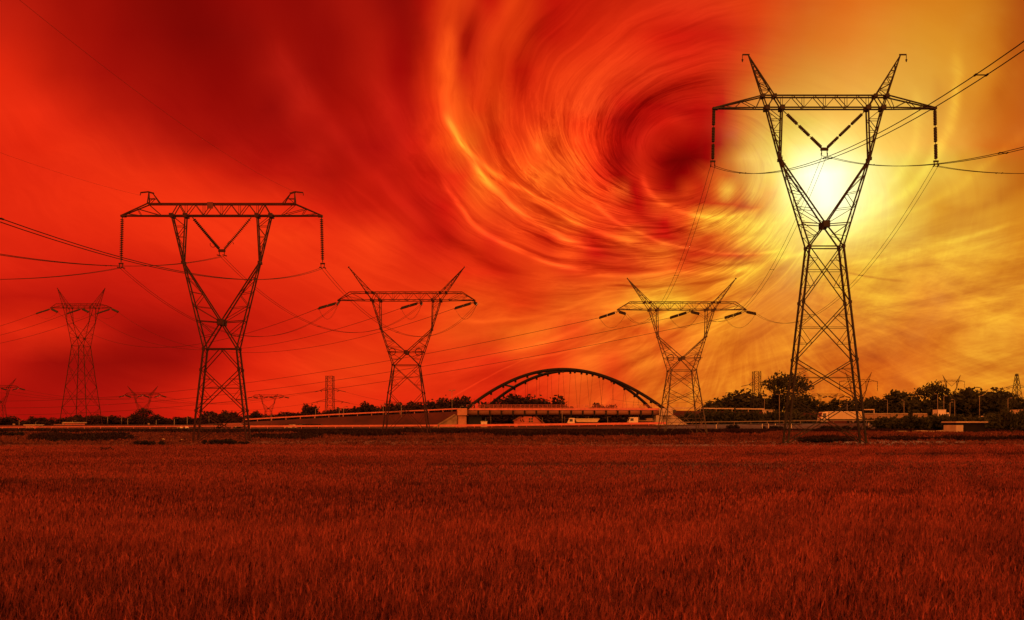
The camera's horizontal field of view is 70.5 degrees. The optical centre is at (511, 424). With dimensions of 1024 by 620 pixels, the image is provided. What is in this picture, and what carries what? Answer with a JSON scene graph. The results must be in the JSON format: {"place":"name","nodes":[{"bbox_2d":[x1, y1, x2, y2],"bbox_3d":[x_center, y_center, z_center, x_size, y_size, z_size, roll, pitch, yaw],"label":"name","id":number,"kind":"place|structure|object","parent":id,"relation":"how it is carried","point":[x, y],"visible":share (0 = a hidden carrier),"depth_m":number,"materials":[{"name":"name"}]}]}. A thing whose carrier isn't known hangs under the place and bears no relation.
{"place":"outdoors","nodes":[
{"label":"outdoors","id":0,"kind":"place"},
{"bbox_2d":[0,412,457,428],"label":"ramp embankment","id":1,"kind":"structure","parent":0,"point":[435,418],"depth_m":203.77,"materials":[{"name":"concrete"}]},
{"bbox_2d":[245,408,456,420],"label":"guardrail","id":2,"kind":"object","parent":1,"relation":"on","point":[345,413],"visible":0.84,"depth_m":206.56,"materials":[{"name":"grey metal"}]},
{"bbox_2d":[191,423,793,428],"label":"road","id":3,"kind":"structure","parent":0,"point":[524,426],"depth_m":187.88,"materials":[{"name":"grey asphalt"}]},
{"bbox_2d":[567,418,598,425],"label":"lorry","id":4,"kind":"object","parent":3,"relation":"on","point":[571,420],"visible":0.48,"depth_m":180.78,"materials":[{"name":"white paint"}]},
{"bbox_2d":[627,417,653,424],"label":"lorry","id":5,"kind":"object","parent":3,"relation":"on","point":[632,419],"visible":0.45,"depth_m":181.30,"materials":[{"name":"white paint"}]},
{"bbox_2d":[817,411,861,422],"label":"lorry","id":6,"kind":"object","parent":3,"relation":"on","point":[841,415],"visible":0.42,"depth_m":184.76,"materials":[{"name":"white paint"}]},
{"bbox_2d":[0,426,1023,619],"bbox_3d":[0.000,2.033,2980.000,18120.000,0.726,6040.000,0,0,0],"label":"ground","id":7,"kind":"structure","parent":0,"point":[334,442],"depth_m":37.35,"materials":[{"name":"brown plant"}]},
{"bbox_2d":[0,417,18,424],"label":"tree","id":8,"kind":"object","parent":7,"relation":"on","point":[8,420],"visible":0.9,"depth_m":298.67,"materials":[{"name":"green plant"}]},
{"bbox_2d":[0,379,24,416],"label":"transmission pylon","id":9,"kind":"object","parent":7,"relation":"on","point":[9,385],"visible":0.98,"depth_m":388.68,"materials":[{"name":"metal"}]},
{"bbox_2d":[0,431,24,435],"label":"shrub","id":10,"kind":"object","parent":7,"relation":"on","point":[21,433],"visible":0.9,"depth_m":101.75,"materials":[{"name":"green plant"}]},
{"bbox_2d":[27,416,51,424],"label":"tree","id":11,"kind":"object","parent":7,"relation":"on","point":[32,420],"visible":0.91,"depth_m":298.80,"materials":[{"name":"green plant"}]},
{"bbox_2d":[36,288,118,424],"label":"transmission pylon","id":12,"kind":"object","parent":7,"relation":"on","point":[78,309],"visible":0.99,"depth_m":242.09,"materials":[{"name":"metal"}]},
{"bbox_2d":[60,308,317,347],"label":"power line","id":13,"kind":"object","parent":12,"relation":"attached to","point":[208,342],"visible":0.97,"depth_m":134.09,"materials":[{"name":"metal"}]},
{"bbox_2d":[121,309,451,352],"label":"power line","id":14,"kind":"object","parent":12,"relation":"hanging from","point":[302,348],"visible":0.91,"depth_m":142.61,"materials":[{"name":"metal"}]},
{"bbox_2d":[67,414,101,424],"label":"tree","id":15,"kind":"object","parent":7,"relation":"on","point":[80,418],"visible":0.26,"depth_m":297.12,"materials":[{"name":"green plant"}]},
{"bbox_2d":[85,415,130,424],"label":"tree","id":16,"kind":"object","parent":7,"relation":"on","point":[114,420],"visible":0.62,"depth_m":293.89,"materials":[{"name":"green plant"}]},
{"bbox_2d":[123,414,145,424],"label":"tree","id":17,"kind":"object","parent":7,"relation":"on","point":[132,420],"visible":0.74,"depth_m":298.51,"materials":[{"name":"green plant"}]},
{"bbox_2d":[119,386,165,413],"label":"transmission pylon","id":18,"kind":"object","parent":7,"relation":"on","point":[136,397],"visible":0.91,"depth_m":411.82,"materials":[{"name":"metal"}]},
{"bbox_2d":[132,408,155,423],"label":"tree","id":19,"kind":"object","parent":7,"relation":"on","point":[142,413],"visible":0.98,"depth_m":269.55,"materials":[{"name":"green plant"}]},
{"bbox_2d":[133,440,165,445],"bbox_3d":[-30.662,1.549,60.968,2.751,0.521,1.370,0,0,0],"label":"shrub","id":20,"kind":"object","parent":7,"relation":"on","point":[146,442],"visible":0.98,"depth_m":61.06,"materials":[{"name":"green plant"}]},
{"bbox_2d":[147,414,168,424],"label":"tree","id":21,"kind":"object","parent":7,"relation":"on","point":[160,419],"visible":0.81,"depth_m":298.10,"materials":[{"name":"green plant"}]},
{"bbox_2d":[178,416,206,424],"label":"tree","id":22,"kind":"object","parent":7,"relation":"on","point":[188,420],"visible":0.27,"depth_m":296.72,"materials":[{"name":"green plant"}]},
{"bbox_2d":[201,411,236,423],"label":"tree","id":23,"kind":"object","parent":7,"relation":"on","point":[222,417],"visible":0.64,"depth_m":275.42,"materials":[{"name":"green plant"}]},
{"bbox_2d":[117,191,325,441],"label":"transmission pylon","id":24,"kind":"object","parent":7,"relation":"on","point":[222,322],"visible":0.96,"depth_m":73.89,"materials":[{"name":"black metal"}]},
{"bbox_2d":[0,268,119,279],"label":"power line","id":25,"kind":"object","parent":24,"relation":"attached to","point":[63,275],"visible":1,"depth_m":64.83,"materials":[{"name":"metal"}]},
{"bbox_2d":[1,254,223,265],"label":"power line","id":26,"kind":"object","parent":24,"relation":"attached to","point":[94,264],"visible":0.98,"depth_m":49.28,"materials":[{"name":"metal"}]},
{"bbox_2d":[0,218,322,279],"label":"power line","id":27,"kind":"object","parent":24,"relation":"attached to","point":[134,260],"visible":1,"depth_m":36.16,"materials":[{"name":"metal"}]},
{"bbox_2d":[217,438,236,444],"bbox_3d":[-24.716,1.496,62.661,1.663,0.682,2.284,0,0,-17],"label":"shrub","id":28,"kind":"object","parent":7,"relation":"on","point":[229,441],"visible":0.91,"depth_m":62.13,"materials":[{"name":"green plant"}]},
{"bbox_2d":[249,410,268,421],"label":"tree","id":29,"kind":"object","parent":7,"relation":"on","point":[256,414],"visible":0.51,"depth_m":288.16,"materials":[{"name":"green plant"}]},
{"bbox_2d":[248,394,288,414],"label":"transmission pylon","id":30,"kind":"object","parent":7,"relation":"on","point":[254,396],"visible":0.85,"depth_m":466.57,"materials":[{"name":"metal"}]},
{"bbox_2d":[277,410,302,419],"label":"tree","id":31,"kind":"object","parent":7,"relation":"on","point":[284,414],"visible":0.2,"depth_m":295.02,"materials":[{"name":"green plant"}]},
{"bbox_2d":[301,403,323,418],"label":"tree","id":32,"kind":"object","parent":7,"relation":"on","point":[307,410],"visible":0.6,"depth_m":269.19,"materials":[{"name":"green plant"}]},
{"bbox_2d":[311,376,347,413],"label":"lattice mast","id":33,"kind":"object","parent":7,"relation":"on","point":[329,395],"visible":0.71,"depth_m":285.23,"materials":[{"name":"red metal"}]},
{"bbox_2d":[318,407,355,417],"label":"tree","id":34,"kind":"object","parent":7,"relation":"on","point":[338,411],"visible":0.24,"depth_m":275.07,"materials":[{"name":"green plant"}]},
{"bbox_2d":[356,401,380,415],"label":"tree","id":35,"kind":"object","parent":7,"relation":"on","point":[365,407],"visible":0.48,"depth_m":272.64,"materials":[{"name":"green plant"}]},
{"bbox_2d":[373,401,420,414],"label":"tree","id":36,"kind":"object","parent":7,"relation":"on","point":[397,407],"visible":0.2,"depth_m":275.46,"materials":[{"name":"green plant"}]},
{"bbox_2d":[318,266,477,434],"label":"transmission pylon","id":37,"kind":"object","parent":7,"relation":"on","point":[420,301],"visible":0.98,"depth_m":107.21,"materials":[{"name":"black metal"}]},
{"bbox_2d":[120,268,338,336],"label":"power line","id":38,"kind":"object","parent":37,"relation":"attached to","point":[213,327],"visible":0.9,"depth_m":83.86,"materials":[{"name":"metal"}]},
{"bbox_2d":[221,257,422,332],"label":"power line","id":39,"kind":"object","parent":37,"relation":"attached to","point":[306,320],"visible":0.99,"depth_m":84.78,"materials":[{"name":"metal"}]},
{"bbox_2d":[321,268,477,336],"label":"power line","id":40,"kind":"object","parent":37,"relation":"attached to","point":[385,325],"visible":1,"depth_m":84.62,"materials":[{"name":"metal"}]},
{"bbox_2d":[422,397,444,412],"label":"tree","id":41,"kind":"object","parent":7,"relation":"on","point":[431,404],"visible":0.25,"depth_m":273.23,"materials":[{"name":"green plant"}]},
{"bbox_2d":[428,395,474,412],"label":"tree","id":42,"kind":"object","parent":7,"relation":"on","point":[462,402],"visible":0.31,"depth_m":266.52,"materials":[{"name":"green plant"}]},
{"bbox_2d":[486,417,509,426],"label":"tree","id":43,"kind":"object","parent":7,"relation":"on","point":[495,420],"visible":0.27,"depth_m":254.77,"materials":[{"name":"green plant"}]},
{"bbox_2d":[485,393,531,406],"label":"tree","id":44,"kind":"object","parent":7,"relation":"on","point":[509,401],"visible":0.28,"depth_m":261.53,"materials":[{"name":"green plant"}]},
{"bbox_2d":[0,430,1023,447],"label":"dry grass","id":45,"kind":"structure","parent":7,"relation":"on","point":[693,438],"depth_m":80.77,"materials":[{"name":"brown plant"}]},
{"bbox_2d":[0,428,1023,440],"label":"dark weeds","id":46,"kind":"object","parent":7,"relation":"on","point":[303,433],"visible":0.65,"depth_m":108.92,"materials":[{"name":"plant"}]},
{"bbox_2d":[901,414,931,428],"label":"shrub","id":47,"kind":"object","parent":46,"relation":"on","point":[921,422],"visible":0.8,"depth_m":161.10,"materials":[{"name":"green plant"}]},
{"bbox_2d":[913,416,946,428],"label":"shrub","id":48,"kind":"object","parent":46,"relation":"on","point":[936,421],"visible":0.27,"depth_m":162.52,"materials":[{"name":"green plant"}]},
{"bbox_2d":[925,415,952,429],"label":"shrub","id":49,"kind":"object","parent":46,"relation":"on","point":[941,426],"visible":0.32,"depth_m":161.38,"materials":[{"name":"green plant"}]},
{"bbox_2d":[927,413,963,428],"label":"shrub","id":50,"kind":"object","parent":46,"relation":"on","point":[958,417],"visible":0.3,"depth_m":164.29,"materials":[{"name":"green plant"}]},
{"bbox_2d":[518,394,572,417],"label":"tree","id":51,"kind":"object","parent":7,"relation":"on","point":[538,402],"visible":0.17,"depth_m":264.32,"materials":[{"name":"green plant"}]},
{"bbox_2d":[434,368,686,427],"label":"arch bridge","id":52,"kind":"structure","parent":7,"relation":"on","point":[468,414],"depth_m":195.50,"materials":[{"name":"paint"}]},
{"bbox_2d":[536,417,590,426],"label":"tree","id":53,"kind":"object","parent":7,"relation":"on","point":[556,419],"visible":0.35,"depth_m":251.10,"materials":[{"name":"green plant"}]},
{"bbox_2d":[543,417,619,426],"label":"tree","id":54,"kind":"object","parent":7,"relation":"on","point":[601,419],"visible":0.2,"depth_m":249.99,"materials":[{"name":"green plant"}]},
{"bbox_2d":[598,417,628,425],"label":"tree","id":55,"kind":"object","parent":7,"relation":"on","point":[620,418],"visible":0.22,"depth_m":251.30,"materials":[{"name":"green plant"}]},
{"bbox_2d":[599,278,755,433],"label":"transmission pylon","id":56,"kind":"object","parent":7,"relation":"on","point":[681,358],"visible":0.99,"depth_m":114.47,"materials":[{"name":"metal"}]},
{"bbox_2d":[33,318,596,400],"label":"power line","id":57,"kind":"object","parent":56,"relation":"attached to","point":[330,370],"visible":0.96,"depth_m":137.92,"materials":[{"name":"metal"}]},
{"bbox_2d":[34,318,667,407],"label":"power line","id":58,"kind":"object","parent":56,"relation":"attached to","point":[366,375],"visible":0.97,"depth_m":139.17,"materials":[{"name":"metal"}]},
{"bbox_2d":[30,318,721,414],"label":"power line","id":59,"kind":"object","parent":56,"relation":"attached to","point":[396,379],"visible":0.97,"depth_m":138.73,"materials":[{"name":"metal"}]},
{"bbox_2d":[706,388,781,411],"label":"tree","id":60,"kind":"object","parent":7,"relation":"on","point":[735,401],"visible":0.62,"depth_m":260.47,"materials":[{"name":"green plant"}]},
{"bbox_2d":[741,371,772,411],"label":"lattice mast","id":61,"kind":"object","parent":7,"relation":"on","point":[754,386],"visible":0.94,"depth_m":249.91,"materials":[{"name":"metal"}]},
{"bbox_2d":[753,390,785,411],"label":"tree","id":62,"kind":"object","parent":7,"relation":"on","point":[774,396],"visible":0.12,"depth_m":266.08,"materials":[{"name":"green plant"}]},
{"bbox_2d":[761,371,814,409],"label":"tree","id":63,"kind":"object","parent":7,"relation":"on","point":[780,382],"visible":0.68,"depth_m":260.13,"materials":[{"name":"green plant"}]},
{"bbox_2d":[782,391,823,412],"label":"tree","id":64,"kind":"object","parent":7,"relation":"on","point":[812,403],"visible":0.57,"depth_m":251.87,"materials":[{"name":"green plant"}]},
{"bbox_2d":[798,438,823,442],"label":"shrub","id":65,"kind":"object","parent":7,"relation":"on","point":[814,440],"visible":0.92,"depth_m":69.80,"materials":[{"name":"green plant"}]},
{"bbox_2d":[813,401,831,412],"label":"tree","id":66,"kind":"object","parent":7,"relation":"on","point":[824,407],"visible":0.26,"depth_m":268.22,"materials":[{"name":"green plant"}]},
{"bbox_2d":[710,54,938,443],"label":"transmission pylon","id":67,"kind":"object","parent":7,"relation":"on","point":[824,224],"visible":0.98,"depth_m":66.54,"materials":[{"name":"metal"}]},
{"bbox_2d":[625,166,714,322],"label":"power line","id":68,"kind":"object","parent":67,"relation":"attached to","point":[684,249],"visible":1,"depth_m":75.90,"materials":[{"name":"metal"}]},
{"bbox_2d":[698,156,826,321],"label":"power line","id":69,"kind":"object","parent":67,"relation":"attached to","point":[779,252],"visible":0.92,"depth_m":77.54,"materials":[{"name":"metal"}]},
{"bbox_2d":[755,166,936,322],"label":"power line","id":70,"kind":"object","parent":67,"relation":"attached to","point":[873,257],"visible":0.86,"depth_m":76.94,"materials":[{"name":"metal"}]},
{"bbox_2d":[711,41,1023,173],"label":"power line","id":71,"kind":"object","parent":67,"relation":"attached to","point":[983,75],"visible":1,"depth_m":33.29,"materials":[{"name":"metal"}]},
{"bbox_2d":[824,147,1022,165],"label":"power line","id":72,"kind":"object","parent":67,"relation":"attached to","point":[936,163],"visible":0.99,"depth_m":47.78,"materials":[{"name":"metal"}]},
{"bbox_2d":[935,166,1023,173],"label":"power line","id":73,"kind":"object","parent":67,"relation":"attached to","point":[979,171],"visible":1,"depth_m":60.60,"materials":[{"name":"metal"}]},
{"bbox_2d":[817,437,847,442],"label":"shrub","id":74,"kind":"object","parent":7,"relation":"on","point":[831,440],"visible":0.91,"depth_m":69.64,"materials":[{"name":"green plant"}]},
{"bbox_2d":[829,398,841,410],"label":"tree","id":75,"kind":"object","parent":7,"relation":"on","point":[834,405],"visible":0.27,"depth_m":273.38,"materials":[{"name":"green plant"}]},
{"bbox_2d":[834,399,852,410],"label":"tree","id":76,"kind":"object","parent":7,"relation":"on","point":[842,402],"visible":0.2,"depth_m":268.37,"materials":[{"name":"green plant"}]},
{"bbox_2d":[846,397,866,411],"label":"tree","id":77,"kind":"object","parent":7,"relation":"on","point":[859,406],"visible":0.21,"depth_m":265.41,"materials":[{"name":"green plant"}]},
{"bbox_2d":[839,372,877,399],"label":"transmission pylon","id":78,"kind":"object","parent":7,"relation":"on","point":[867,379],"visible":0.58,"depth_m":388.79,"materials":[{"name":"metal"}]},
{"bbox_2d":[864,396,884,412],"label":"tree","id":79,"kind":"object","parent":7,"relation":"on","point":[872,402],"visible":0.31,"depth_m":258.80,"materials":[{"name":"green plant"}]},
{"bbox_2d":[878,391,909,412],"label":"tree","id":80,"kind":"object","parent":7,"relation":"on","point":[891,409],"visible":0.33,"depth_m":256.65,"materials":[{"name":"green plant"}]},
{"bbox_2d":[881,419,914,428],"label":"shrub","id":81,"kind":"object","parent":7,"relation":"on","point":[896,425],"visible":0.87,"depth_m":162.52,"materials":[{"name":"green plant"}]},
{"bbox_2d":[885,389,960,415],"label":"tree","id":82,"kind":"object","parent":7,"relation":"on","point":[915,404],"visible":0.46,"depth_m":251.86,"materials":[{"name":"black plant"}]},
{"bbox_2d":[912,379,951,411],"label":"tree","id":83,"kind":"object","parent":7,"relation":"on","point":[932,389],"visible":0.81,"depth_m":253.40,"materials":[{"name":"green plant"}]},
{"bbox_2d":[944,425,962,431],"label":"annex wall","id":84,"kind":"structure","parent":7,"relation":"on","point":[954,428],"depth_m":139.59,"materials":[{"name":"concrete"}]},
{"bbox_2d":[941,421,987,431],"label":"shed","id":85,"kind":"structure","parent":7,"relation":"on","point":[975,426],"depth_m":140.00,"materials":[{"name":"paint"}]},
{"bbox_2d":[947,387,1012,417],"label":"tree","id":86,"kind":"object","parent":7,"relation":"on","point":[967,402],"visible":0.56,"depth_m":247.88,"materials":[{"name":"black plant"}]},
{"bbox_2d":[998,390,1023,409],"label":"tree","id":87,"kind":"object","parent":7,"relation":"on","point":[1017,403],"visible":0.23,"depth_m":254.79,"materials":[{"name":"green plant"}]},
{"bbox_2d":[998,408,1023,431],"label":"shrub","id":88,"kind":"object","parent":7,"relation":"on","point":[1007,419],"visible":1,"depth_m":134.75,"materials":[{"name":"green plant"}]},
{"bbox_2d":[1006,374,1023,399],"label":"lattice mast","id":89,"kind":"object","parent":7,"relation":"on","point":[1016,382],"visible":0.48,"depth_m":279.87,"materials":[{"name":"metal"}]},
{"bbox_2d":[0,0,1023,421],"label":"sky","id":90,"kind":"structure","parent":0,"point":[557,153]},
{"bbox_2d":[513,417,544,426],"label":"house","id":91,"kind":"structure","parent":0,"point":[526,420],"depth_m":240.00,"materials":[{"name":"paint"}]},
{"bbox_2d":[286,423,1013,428],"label":"road embankment","id":92,"kind":"structure","parent":0,"point":[754,426],"depth_m":174.71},
{"bbox_2d":[0,425,247,428],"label":"guardrail","id":93,"kind":"object","parent":92,"relation":"on","point":[116,426],"visible":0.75,"depth_m":177.16,"materials":[{"name":"grey metal"}]},
{"bbox_2d":[250,425,437,428],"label":"guardrail","id":94,"kind":"object","parent":92,"relation":"on","point":[318,426],"visible":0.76,"depth_m":177.16,"materials":[{"name":"metal"}]},
{"bbox_2d":[439,422,665,427],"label":"guardrail","id":95,"kind":"object","parent":92,"relation":"on","point":[526,425],"visible":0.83,"depth_m":177.16,"materials":[{"name":"grey metal"}]},
{"bbox_2d":[682,408,705,424],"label":"shrub","id":96,"kind":"object","parent":92,"relation":"on","point":[690,416],"visible":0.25,"depth_m":195.97,"materials":[{"name":"green plant"}]},
{"bbox_2d":[687,409,726,424],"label":"shrub","id":97,"kind":"object","parent":92,"relation":"on","point":[710,418],"visible":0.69,"depth_m":194.25,"materials":[{"name":"green plant"}]},
{"bbox_2d":[713,411,742,424],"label":"shrub","id":98,"kind":"object","parent":92,"relation":"on","point":[733,418],"visible":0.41,"depth_m":194.40,"materials":[{"name":"green plant"}]},
{"bbox_2d":[730,407,755,424],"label":"shrub","id":99,"kind":"object","parent":92,"relation":"on","point":[748,416],"visible":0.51,"depth_m":195.15,"materials":[{"name":"green plant"}]},
{"bbox_2d":[668,420,873,425],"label":"guardrail","id":100,"kind":"object","parent":92,"relation":"on","point":[770,421],"visible":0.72,"depth_m":177.16,"materials":[{"name":"grey metal"}]},
{"bbox_2d":[757,411,787,423],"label":"shrub","id":101,"kind":"object","parent":92,"relation":"on","point":[766,415],"visible":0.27,"depth_m":195.95,"materials":[{"name":"green plant"}]},
{"bbox_2d":[767,408,799,423],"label":"shrub","id":102,"kind":"object","parent":92,"relation":"on","point":[774,415],"visible":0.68,"depth_m":194.13,"materials":[{"name":"green plant"}]},
{"bbox_2d":[787,409,825,423],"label":"shrub","id":103,"kind":"object","parent":92,"relation":"on","point":[806,416],"visible":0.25,"depth_m":196.02,"materials":[{"name":"green plant"}]},
{"bbox_2d":[864,413,907,419],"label":"retaining wall","id":104,"kind":"structure","parent":92,"relation":"on","point":[874,415],"depth_m":199.98,"materials":[{"name":"concrete"}]},
{"bbox_2d":[873,414,910,428],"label":"shrub","id":105,"kind":"object","parent":92,"relation":"on","point":[880,422],"visible":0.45,"depth_m":167.69,"materials":[{"name":"green plant"}]},
{"bbox_2d":[961,414,1000,428],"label":"shrub","id":106,"kind":"object","parent":92,"relation":"on","point":[991,423],"visible":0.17,"depth_m":160.54,"materials":[{"name":"green plant"}]},
{"bbox_2d":[673,411,848,423],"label":"ramp embankment","id":107,"kind":"structure","parent":0,"point":[829,422],"depth_m":204.77,"materials":[{"name":"concrete"}]},
{"bbox_2d":[668,407,764,411],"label":"guardrail","id":108,"kind":"object","parent":107,"relation":"on","point":[719,408],"visible":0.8,"depth_m":206.56,"materials":[{"name":"metal"}]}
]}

